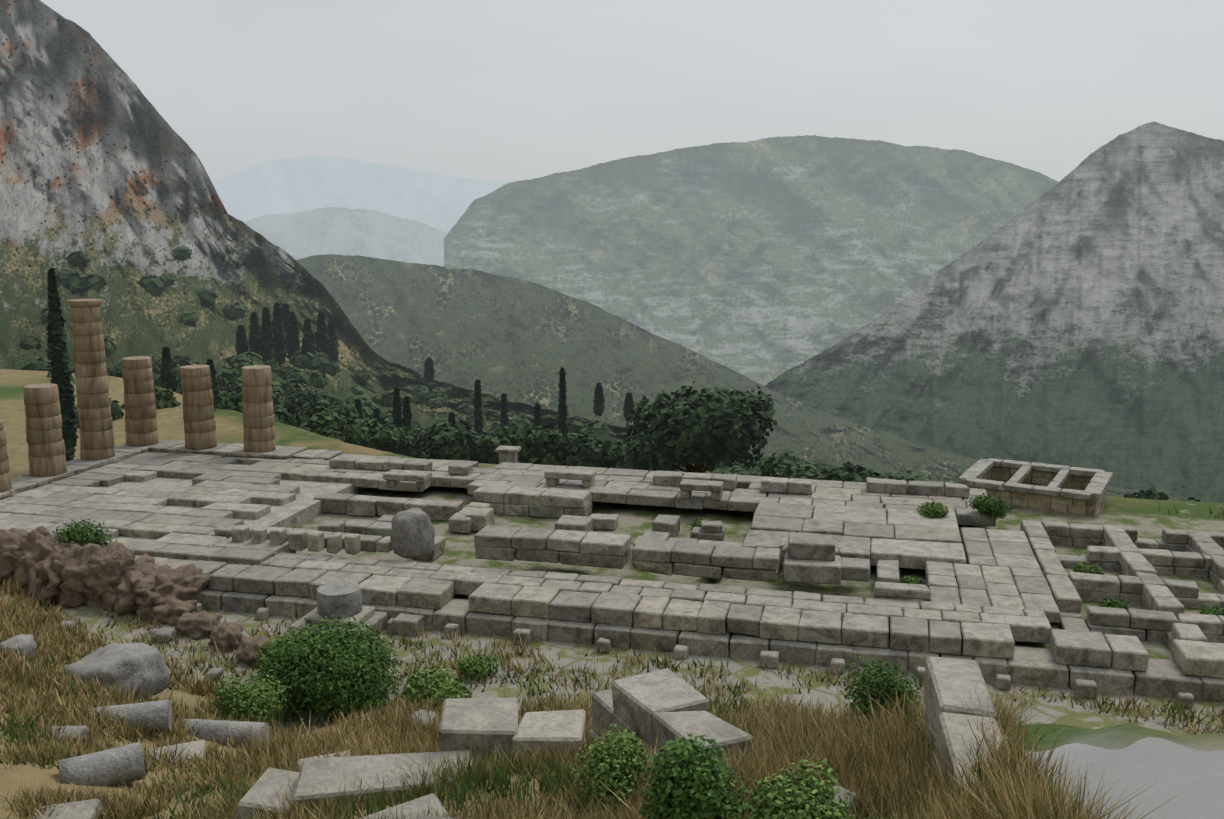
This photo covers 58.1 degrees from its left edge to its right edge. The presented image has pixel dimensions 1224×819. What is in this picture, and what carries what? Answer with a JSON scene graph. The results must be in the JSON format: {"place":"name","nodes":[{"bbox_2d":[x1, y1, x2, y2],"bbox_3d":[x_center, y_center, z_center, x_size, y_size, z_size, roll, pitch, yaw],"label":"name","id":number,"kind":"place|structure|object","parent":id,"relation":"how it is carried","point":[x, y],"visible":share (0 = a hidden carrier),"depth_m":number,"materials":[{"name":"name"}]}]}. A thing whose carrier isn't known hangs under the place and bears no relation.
{"place":"outdoors","nodes":[
{"label":"outdoors","id":0,"kind":"place"},
{"bbox_2d":[244,207,446,266],"bbox_3d":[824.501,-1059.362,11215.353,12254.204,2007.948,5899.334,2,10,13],"label":"mountains","id":1,"kind":"structure","parent":0,"point":[341,231],"depth_m":12767.52,"materials":[{"name":"grey"}]},
{"bbox_2d":[0,0,710,472],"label":"cliff","id":2,"kind":"structure","parent":0,"point":[102,166],"depth_m":467.72,"materials":[{"name":"stone"}]},
{"bbox_2d":[235,325,248,356],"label":"cypress","id":3,"kind":"object","parent":2,"relation":"on","point":[242,339],"visible":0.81,"depth_m":274.33,"materials":[{"name":"green plant"}]},
{"bbox_2d":[247,312,261,358],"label":"cypress","id":4,"kind":"object","parent":2,"relation":"on","point":[254,338],"visible":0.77,"depth_m":271.28,"materials":[{"name":"green plant"}]},
{"bbox_2d":[259,307,276,363],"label":"cypress","id":5,"kind":"object","parent":2,"relation":"on","point":[267,342],"visible":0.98,"depth_m":264.79,"materials":[{"name":"green plant"}]},
{"bbox_2d":[271,302,286,363],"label":"cypress","id":6,"kind":"object","parent":2,"relation":"on","point":[279,337],"visible":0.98,"depth_m":294.47,"materials":[{"name":"green plant"}]},
{"bbox_2d":[281,303,289,335],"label":"cypress","id":7,"kind":"object","parent":2,"relation":"on","point":[285,311],"visible":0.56,"depth_m":335.30,"materials":[{"name":"green plant"}]},
{"bbox_2d":[286,311,300,361],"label":"cypress","id":8,"kind":"object","parent":2,"relation":"on","point":[293,341],"visible":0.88,"depth_m":306.78,"materials":[{"name":"green plant"}]},
{"bbox_2d":[301,319,315,360],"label":"cypress","id":9,"kind":"object","parent":2,"relation":"on","point":[307,340],"visible":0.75,"depth_m":304.31,"materials":[{"name":"green plant"}]},
{"bbox_2d":[315,312,331,358],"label":"cypress","id":10,"kind":"object","parent":2,"relation":"on","point":[322,341],"visible":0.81,"depth_m":324.50,"materials":[{"name":"green plant"}]},
{"bbox_2d":[327,320,338,362],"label":"cypress","id":11,"kind":"object","parent":2,"relation":"on","point":[332,336],"visible":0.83,"depth_m":348.94,"materials":[{"name":"green plant"}]},
{"bbox_2d":[392,386,402,428],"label":"cypress","id":12,"kind":"object","parent":2,"relation":"on","point":[397,422],"visible":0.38,"depth_m":138.79,"materials":[{"name":"green plant"}]},
{"bbox_2d":[423,357,435,381],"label":"cypress","id":13,"kind":"object","parent":2,"relation":"on","point":[428,373],"visible":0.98,"depth_m":367.09,"materials":[{"name":"green plant"}]},
{"bbox_2d":[18,246,952,482],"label":"hillside shrubs","id":14,"kind":"object","parent":2,"relation":"on","point":[320,365],"visible":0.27,"depth_m":257.24,"materials":[{"name":"green plant"}]},
{"bbox_2d":[593,383,604,416],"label":"cypress","id":15,"kind":"object","parent":2,"relation":"on","point":[598,402],"visible":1,"depth_m":263.00,"materials":[{"name":"green plant"}]},
{"bbox_2d":[623,392,634,418],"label":"cypress","id":16,"kind":"object","parent":2,"relation":"on","point":[629,405],"visible":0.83,"depth_m":261.10,"materials":[{"name":"green plant"}]},
{"bbox_2d":[211,155,515,233],"bbox_3d":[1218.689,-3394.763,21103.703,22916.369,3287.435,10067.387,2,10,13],"label":"mountains","id":17,"kind":"structure","parent":0,"point":[312,182],"depth_m":23864.61,"materials":[{"name":"grey"}]},
{"bbox_2d":[0,503,1223,818],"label":"dry grass","id":18,"kind":"structure","parent":0,"point":[862,755],"depth_m":15.45,"materials":[{"name":"plant"}]},
{"bbox_2d":[0,369,1223,818],"bbox_3d":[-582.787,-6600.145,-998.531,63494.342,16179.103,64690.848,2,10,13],"label":"ground","id":19,"kind":"structure","parent":0,"point":[1112,729],"depth_m":38.73,"materials":[{"name":"soil"}]},
{"bbox_2d":[0,634,37,660],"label":"boulder","id":20,"kind":"object","parent":19,"relation":"on","point":[28,644],"visible":0.6,"depth_m":30.95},
{"bbox_2d":[0,526,50,585],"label":"rock","id":21,"kind":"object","parent":19,"relation":"on","point":[10,540],"depth_m":46.47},
{"bbox_2d":[12,529,69,593],"bbox_3d":[-24.227,6.434,46.973,3.067,2.919,2.650,9,14,42],"label":"rock","id":22,"kind":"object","parent":19,"relation":"on","point":[37,547],"depth_m":46.03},
{"bbox_2d":[26,540,88,605],"bbox_3d":[-22.903,6.794,46.511,2.216,2.375,3.748,1,10,6],"label":"rock","id":23,"kind":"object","parent":19,"relation":"on","point":[47,582],"depth_m":45.22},
{"bbox_2d":[50,517,117,547],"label":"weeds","id":24,"kind":"object","parent":23,"relation":"on","point":[81,536],"visible":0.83,"depth_m":47.24,"materials":[{"name":"green plant"}]},
{"bbox_2d":[45,267,78,460],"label":"cypress","id":25,"kind":"object","parent":19,"relation":"on","point":[60,368],"visible":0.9,"depth_m":69.31,"materials":[{"name":"green plant"}]},
{"bbox_2d":[47,725,88,741],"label":"boulder","id":26,"kind":"object","parent":19,"relation":"on","point":[85,729],"visible":0.25,"depth_m":22.03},
{"bbox_2d":[53,541,135,608],"bbox_3d":[-21.728,6.767,46.149,3.390,2.595,2.581,-5,11,-27],"label":"rock","id":27,"kind":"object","parent":19,"relation":"on","point":[73,589],"depth_m":45.30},
{"bbox_2d":[73,397,123,427],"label":"bush","id":28,"kind":"object","parent":19,"relation":"on","point":[117,412],"depth_m":86.76,"materials":[{"name":"green plant"}]},
{"bbox_2d":[58,742,144,785],"bbox_3d":[-8.188,5.787,17.693,1.200,0.609,0.620,-6,12,-30],"label":"fallen shaft","id":29,"kind":"object","parent":19,"relation":"on","point":[116,766],"visible":0.85,"depth_m":17.52,"materials":[{"name":"stone"}]},
{"bbox_2d":[107,360,122,377],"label":"tree","id":30,"kind":"object","parent":19,"relation":"on","point":[117,371],"visible":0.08,"depth_m":139.51,"materials":[{"name":"green plant"}]},
{"bbox_2d":[62,643,170,700],"bbox_3d":[-13.988,7.463,31.291,2.205,1.553,2.700,7,12,33],"label":"boulder","id":31,"kind":"object","parent":19,"relation":"on","point":[139,666],"visible":0.65,"depth_m":30.76,"materials":[{"name":"stone"}]},
{"bbox_2d":[81,549,154,611],"bbox_3d":[-20.515,7.002,45.816,3.277,2.267,2.658,2,10,13],"label":"rock","id":32,"kind":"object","parent":19,"relation":"on","point":[103,580],"depth_m":44.94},
{"bbox_2d":[89,700,171,733],"bbox_3d":[-11.241,7.249,25.766,1.700,0.732,0.731,-3,10,-16],"label":"fallen shaft","id":33,"kind":"object","parent":19,"relation":"on","point":[158,713],"visible":0.48,"depth_m":25.60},
{"bbox_2d":[113,562,172,614],"bbox_3d":[-19.224,7.254,45.421,2.363,1.894,3.650,-2,10,-11],"label":"rock","id":34,"kind":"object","parent":19,"relation":"on","point":[127,601],"depth_m":44.28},
{"bbox_2d":[121,385,180,408],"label":"bush","id":35,"kind":"object","parent":19,"relation":"on","point":[164,398],"visible":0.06,"depth_m":92.50,"materials":[{"name":"green plant"}]},
{"bbox_2d":[151,628,175,642],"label":"rock","id":36,"kind":"object","parent":19,"relation":"on","point":[164,631],"visible":0.79,"depth_m":41.70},
{"bbox_2d":[159,346,179,392],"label":"cypress","id":37,"kind":"object","parent":19,"relation":"on","point":[169,379],"visible":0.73,"depth_m":120.60,"materials":[{"name":"green plant"}]},
{"bbox_2d":[133,563,210,620],"bbox_3d":[-18.012,7.341,45.126,2.320,1.863,3.384,8,13,38],"label":"rock","id":38,"kind":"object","parent":19,"relation":"on","point":[190,581],"depth_m":44.38,"materials":[{"name":"stone"}]},
{"bbox_2d":[149,598,197,625],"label":"rock","id":39,"kind":"object","parent":19,"relation":"on","point":[170,611],"visible":0.67,"depth_m":43.46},
{"bbox_2d":[153,362,222,394],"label":"tree","id":40,"kind":"object","parent":19,"relation":"on","point":[157,381],"visible":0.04,"depth_m":139.18,"materials":[{"name":"green plant"}]},
{"bbox_2d":[174,611,222,639],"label":"rock","id":41,"kind":"object","parent":19,"relation":"on","point":[191,624],"visible":0.75,"depth_m":42.16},
{"bbox_2d":[207,359,219,397],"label":"cypress","id":42,"kind":"object","parent":19,"relation":"on","point":[215,384],"visible":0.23,"depth_m":127.21,"materials":[{"name":"green plant"}]},
{"bbox_2d":[206,668,223,679],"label":"rock","id":43,"kind":"object","parent":19,"relation":"on","point":[215,671],"visible":0.62,"depth_m":38.26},
{"bbox_2d":[215,375,229,389],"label":"tree","id":44,"kind":"object","parent":19,"relation":"on","point":[223,383],"visible":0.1,"depth_m":185.03,"materials":[{"name":"green plant"}]},
{"bbox_2d":[178,718,269,747],"bbox_3d":[-10.230,8.516,28.928,2.300,0.691,0.694,1,10,5],"label":"fallen shaft","id":45,"kind":"object","parent":19,"relation":"on","point":[216,729],"visible":0.67,"depth_m":28.65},
{"bbox_2d":[208,620,242,651],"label":"rock","id":46,"kind":"object","parent":19,"relation":"on","point":[225,632],"visible":0.79,"depth_m":40.93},
{"bbox_2d":[213,390,242,412],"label":"bush","id":47,"kind":"object","parent":19,"relation":"on","point":[224,400],"visible":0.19,"depth_m":92.74,"materials":[{"name":"green plant"}]},
{"bbox_2d":[100,477,367,541],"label":"stone pavement","id":48,"kind":"structure","parent":19,"relation":"on","point":[303,507],"depth_m":58.37,"materials":[{"name":"stone"}]},
{"bbox_2d":[211,675,286,722],"bbox_3d":[-10.703,8.724,32.364,1.944,1.900,2.112,2,10,13],"label":"bush","id":49,"kind":"object","parent":19,"relation":"on","point":[256,700],"visible":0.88,"depth_m":32.09,"materials":[{"name":"green plant"}]},
{"bbox_2d":[214,384,287,407],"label":"tree","id":50,"kind":"object","parent":19,"relation":"on","point":[277,398],"visible":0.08,"depth_m":119.71,"materials":[{"name":"green plant"}]},
{"bbox_2d":[235,635,270,667],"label":"rock","id":51,"kind":"object","parent":19,"relation":"on","point":[247,648],"visible":0.46,"depth_m":39.59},
{"bbox_2d":[253,630,304,675],"bbox_3d":[-11.485,8.625,38.407,1.996,1.720,2.250,2,10,13],"label":"bush","id":52,"kind":"object","parent":19,"relation":"on","point":[262,651],"visible":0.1,"depth_m":38.30,"materials":[{"name":"green plant"}]},
{"bbox_2d":[273,403,312,432],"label":"tree","id":53,"kind":"object","parent":19,"relation":"on","point":[289,416],"visible":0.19,"depth_m":88.66,"materials":[{"name":"green plant"}]},
{"bbox_2d":[281,389,327,413],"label":"tree","id":54,"kind":"object","parent":19,"relation":"on","point":[313,398],"visible":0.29,"depth_m":159.65,"materials":[{"name":"green plant"}]},
{"bbox_2d":[303,404,351,439],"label":"tree","id":55,"kind":"object","parent":19,"relation":"on","point":[326,420],"visible":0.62,"depth_m":92.08,"materials":[{"name":"green plant"}]},
{"bbox_2d":[254,615,401,722],"bbox_3d":[-9.034,8.309,35.742,4.400,3.266,4.817,2,10,13],"label":"bush","id":56,"kind":"object","parent":19,"relation":"on","point":[331,672],"visible":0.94,"depth_m":34.57,"materials":[{"name":"green plant"}]},
{"bbox_2d":[325,401,359,441],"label":"tree","id":57,"kind":"object","parent":19,"relation":"on","point":[349,410],"visible":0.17,"depth_m":127.47,"materials":[{"name":"green plant"}]},
{"bbox_2d":[354,398,362,419],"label":"cypress","id":58,"kind":"object","parent":19,"relation":"on","point":[358,405],"visible":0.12,"depth_m":147.65,"materials":[{"name":"green plant"}]},
{"bbox_2d":[342,418,411,453],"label":"shrub","id":59,"kind":"object","parent":19,"relation":"on","point":[381,435],"visible":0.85,"depth_m":87.85,"materials":[{"name":"green plant"}]},
{"bbox_2d":[402,396,412,428],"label":"cypress","id":60,"kind":"object","parent":19,"relation":"on","point":[407,416],"visible":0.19,"depth_m":141.16,"materials":[{"name":"green plant"}]},
{"bbox_2d":[398,426,427,456],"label":"tree","id":61,"kind":"object","parent":19,"relation":"on","point":[412,434],"visible":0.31,"depth_m":119.25,"materials":[{"name":"green plant"}]},
{"bbox_2d":[408,709,437,731],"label":"boulder","id":62,"kind":"object","parent":19,"relation":"on","point":[423,716],"visible":0.33,"depth_m":20.11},
{"bbox_2d":[401,665,472,711],"bbox_3d":[-3.581,5.948,22.884,1.708,1.066,1.216,7,12,35],"label":"bush","id":63,"kind":"object","parent":19,"relation":"on","point":[441,684],"visible":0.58,"depth_m":22.69,"materials":[{"name":"green plant"}]},
{"bbox_2d":[411,420,479,459],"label":"tree","id":64,"kind":"object","parent":19,"relation":"on","point":[443,441],"visible":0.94,"depth_m":87.16,"materials":[{"name":"green plant"}]},
{"bbox_2d":[456,654,499,680],"bbox_3d":[-4.642,8.964,38.599,1.155,0.985,1.734,6,11,29],"label":"bush","id":65,"kind":"object","parent":19,"relation":"on","point":[479,665],"visible":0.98,"depth_m":38.22,"materials":[{"name":"green plant"}]},
{"bbox_2d":[474,379,483,435],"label":"cypress","id":66,"kind":"object","parent":19,"relation":"on","point":[478,421],"visible":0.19,"depth_m":190.86,"materials":[{"name":"green plant"}]},
{"bbox_2d":[469,426,519,463],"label":"tree","id":67,"kind":"object","parent":19,"relation":"on","point":[484,452],"visible":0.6,"depth_m":89.81,"materials":[{"name":"green plant"}]},
{"bbox_2d":[500,393,508,426],"bbox_3d":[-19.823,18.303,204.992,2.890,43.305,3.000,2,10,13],"label":"cypress","id":68,"kind":"object","parent":19,"relation":"on","point":[504,419],"visible":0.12,"depth_m":201.56,"materials":[{"name":"green plant"}]},
{"bbox_2d":[495,446,520,463],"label":"monument","id":69,"kind":"object","parent":19,"relation":"on","point":[509,454],"visible":0.56,"depth_m":65.73,"materials":[{"name":"stone"}]},
{"bbox_2d":[29,656,1008,818],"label":"blocks","id":70,"kind":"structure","parent":19,"relation":"on","point":[668,704],"depth_m":12.47,"materials":[{"name":"stone"}]},
{"bbox_2d":[509,424,565,465],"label":"tree","id":71,"kind":"object","parent":19,"relation":"on","point":[541,444],"visible":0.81,"depth_m":88.25,"materials":[{"name":"green plant"}]},
{"bbox_2d":[533,403,542,425],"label":"cypress","id":72,"kind":"object","parent":19,"relation":"on","point":[537,417],"visible":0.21,"depth_m":171.89,"materials":[{"name":"green plant"}]},
{"bbox_2d":[557,367,568,438],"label":"cypress","id":73,"kind":"object","parent":19,"relation":"on","point":[562,418],"visible":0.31,"depth_m":151.66,"materials":[{"name":"green plant"}]},
{"bbox_2d":[562,434,617,468],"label":"tree","id":74,"kind":"object","parent":19,"relation":"on","point":[582,450],"visible":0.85,"depth_m":86.61,"materials":[{"name":"green plant"}]},
{"bbox_2d":[570,723,650,817],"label":"bush","id":75,"kind":"object","parent":19,"relation":"on","point":[618,765],"visible":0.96,"depth_m":9.93,"materials":[{"name":"green plant"}]},
{"bbox_2d":[0,440,1223,707],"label":"temple ruins","id":76,"kind":"object","parent":19,"relation":"on","point":[994,600],"visible":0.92,"depth_m":46.05,"materials":[{"name":"stone"}]},
{"bbox_2d":[0,420,11,492],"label":"column","id":77,"kind":"structure","parent":76,"relation":"on","point":[5,480],"depth_m":56.98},
{"bbox_2d":[23,383,66,475],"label":"column","id":78,"kind":"structure","parent":76,"relation":"on","point":[46,445],"depth_m":60.24,"materials":[{"name":"stone"}]},
{"bbox_2d":[66,299,114,460],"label":"tall column","id":79,"kind":"structure","parent":76,"relation":"on","point":[96,433],"depth_m":63.81,"materials":[{"name":"stone"}]},
{"bbox_2d":[122,356,157,445],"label":"column","id":80,"kind":"structure","parent":76,"relation":"on","point":[140,412],"depth_m":68.04,"materials":[{"name":"stone"}]},
{"bbox_2d":[180,365,216,449],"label":"column","id":81,"kind":"structure","parent":76,"relation":"on","point":[198,417],"depth_m":67.15,"materials":[{"name":"stone"}]},
{"bbox_2d":[242,365,275,452],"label":"column","id":82,"kind":"structure","parent":76,"relation":"on","point":[258,418],"depth_m":66.16,"materials":[{"name":"stone"}]},
{"bbox_2d":[316,581,361,618],"bbox_3d":[-10.485,7.320,42.316,1.675,0.950,1.701,2,10,13],"label":"column drum","id":83,"kind":"object","parent":76,"relation":"on","point":[337,599],"visible":0.96,"depth_m":41.76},
{"bbox_2d":[390,508,434,558],"bbox_3d":[-8.697,5.317,47.843,1.883,1.925,1.680,8,13,38],"label":"boulder","id":84,"kind":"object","parent":76,"relation":"on","point":[412,535],"depth_m":47.23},
{"bbox_2d":[296,486,1223,659],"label":"ground","id":85,"kind":"structure","parent":76,"relation":"attached to","point":[635,521],"depth_m":54.25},
{"bbox_2d":[899,576,924,584],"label":"weeds","id":86,"kind":"object","parent":76,"relation":"on","point":[910,580],"visible":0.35,"depth_m":45.43,"materials":[{"name":"green plant"}]},
{"bbox_2d":[916,501,948,518],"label":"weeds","id":87,"kind":"object","parent":76,"relation":"on","point":[934,509],"visible":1,"depth_m":53.18,"materials":[{"name":"green plant"}]},
{"bbox_2d":[969,493,1011,519],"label":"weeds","id":88,"kind":"object","parent":76,"relation":"on","point":[991,506],"visible":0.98,"depth_m":53.46,"materials":[{"name":"green plant"}]},
{"bbox_2d":[1073,562,1104,574],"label":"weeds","id":89,"kind":"object","parent":76,"relation":"on","point":[1080,567],"visible":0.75,"depth_m":46.95,"materials":[{"name":"green plant"}]},
{"bbox_2d":[1099,598,1128,609],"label":"weeds","id":90,"kind":"object","parent":76,"relation":"on","point":[1110,603],"visible":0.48,"depth_m":42.99,"materials":[{"name":"green plant"}]},
{"bbox_2d":[1199,605,1223,615],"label":"weeds","id":91,"kind":"object","parent":76,"relation":"on","point":[1215,610],"visible":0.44,"depth_m":42.39,"materials":[{"name":"green plant"}]},
{"bbox_2d":[606,441,627,468],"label":"tree","id":92,"kind":"object","parent":19,"relation":"on","point":[613,448],"visible":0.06,"depth_m":96.29,"materials":[{"name":"green plant"}]},
{"bbox_2d":[615,380,777,472],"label":"tree","id":93,"kind":"object","parent":19,"relation":"on","point":[709,430],"visible":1,"depth_m":82.15,"materials":[{"name":"green plant"}]},
{"bbox_2d":[638,732,755,818],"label":"bush","id":94,"kind":"object","parent":19,"relation":"on","point":[688,784],"visible":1,"depth_m":7.53,"materials":[{"name":"green plant"}]},
{"bbox_2d":[296,254,1200,501],"bbox_3d":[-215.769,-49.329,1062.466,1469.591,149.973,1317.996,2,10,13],"label":"hill","id":95,"kind":"structure","parent":19,"relation":"on","point":[518,340],"depth_m":1238.85,"materials":[{"name":"plant"}]},
{"bbox_2d":[760,456,792,478],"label":"tree","id":96,"kind":"object","parent":19,"relation":"on","point":[771,467],"visible":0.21,"depth_m":90.40,"materials":[{"name":"green plant"}]},
{"bbox_2d":[740,756,855,818],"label":"bush","id":97,"kind":"object","parent":19,"relation":"on","point":[783,802],"visible":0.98,"depth_m":7.88,"materials":[{"name":"green plant"}]},
{"bbox_2d":[790,466,822,479],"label":"tree","id":98,"kind":"object","parent":19,"relation":"on","point":[811,474],"visible":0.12,"depth_m":100.30,"materials":[{"name":"green plant"}]},
{"bbox_2d":[824,786,858,818],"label":"boulder","id":99,"kind":"object","parent":19,"relation":"on","point":[842,797],"visible":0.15,"depth_m":9.24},
{"bbox_2d":[817,461,883,482],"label":"bush","id":100,"kind":"object","parent":19,"relation":"on","point":[848,471],"visible":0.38,"depth_m":79.43,"materials":[{"name":"green plant"}]},
{"bbox_2d":[842,655,920,723],"bbox_3d":[3.156,3.388,12.947,0.909,1.028,0.881,2,10,13],"label":"bush","id":101,"kind":"object","parent":19,"relation":"on","point":[875,683],"visible":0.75,"depth_m":12.70,"materials":[{"name":"green plant"}]},
{"bbox_2d":[962,466,1107,516],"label":"building walls","id":102,"kind":"structure","parent":19,"relation":"on","point":[1055,504],"depth_m":59.16,"materials":[{"name":"stone"}]},
{"bbox_2d":[958,458,1112,500],"bbox_3d":[23.605,3.813,61.359,7.289,0.401,6.687,6,12,30],"label":"stone coping","id":103,"kind":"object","parent":102,"relation":"on","point":[1097,485],"depth_m":60.54,"materials":[{"name":"stone"}]},
{"bbox_2d":[1123,487,1168,499],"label":"bush","id":104,"kind":"object","parent":19,"relation":"on","point":[1152,493],"visible":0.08,"depth_m":73.61,"materials":[{"name":"green plant"}]},
{"bbox_2d":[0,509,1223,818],"bbox_3d":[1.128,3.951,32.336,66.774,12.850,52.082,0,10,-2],"label":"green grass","id":105,"kind":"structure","parent":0,"point":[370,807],"depth_m":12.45,"materials":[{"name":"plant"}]},
{"bbox_2d":[40,0,1223,181],"label":"sky","id":106,"kind":"structure","parent":0,"point":[490,90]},
{"bbox_2d":[444,135,1058,385],"bbox_3d":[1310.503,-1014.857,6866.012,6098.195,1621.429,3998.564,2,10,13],"label":"mountains","id":107,"kind":"structure","parent":0,"point":[764,261],"depth_m":7914.45,"materials":[{"name":"plant"}]},
{"bbox_2d":[765,121,1223,502],"bbox_3d":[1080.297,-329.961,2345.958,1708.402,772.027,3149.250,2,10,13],"label":"mountain","id":108,"kind":"structure","parent":0,"point":[1074,317],"depth_m":2623.86,"materials":[{"name":"stone"}]},
{"bbox_2d":[1026,737,1223,818],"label":"path","id":109,"kind":"structure","parent":0,"point":[1193,779],"depth_m":6.62,"materials":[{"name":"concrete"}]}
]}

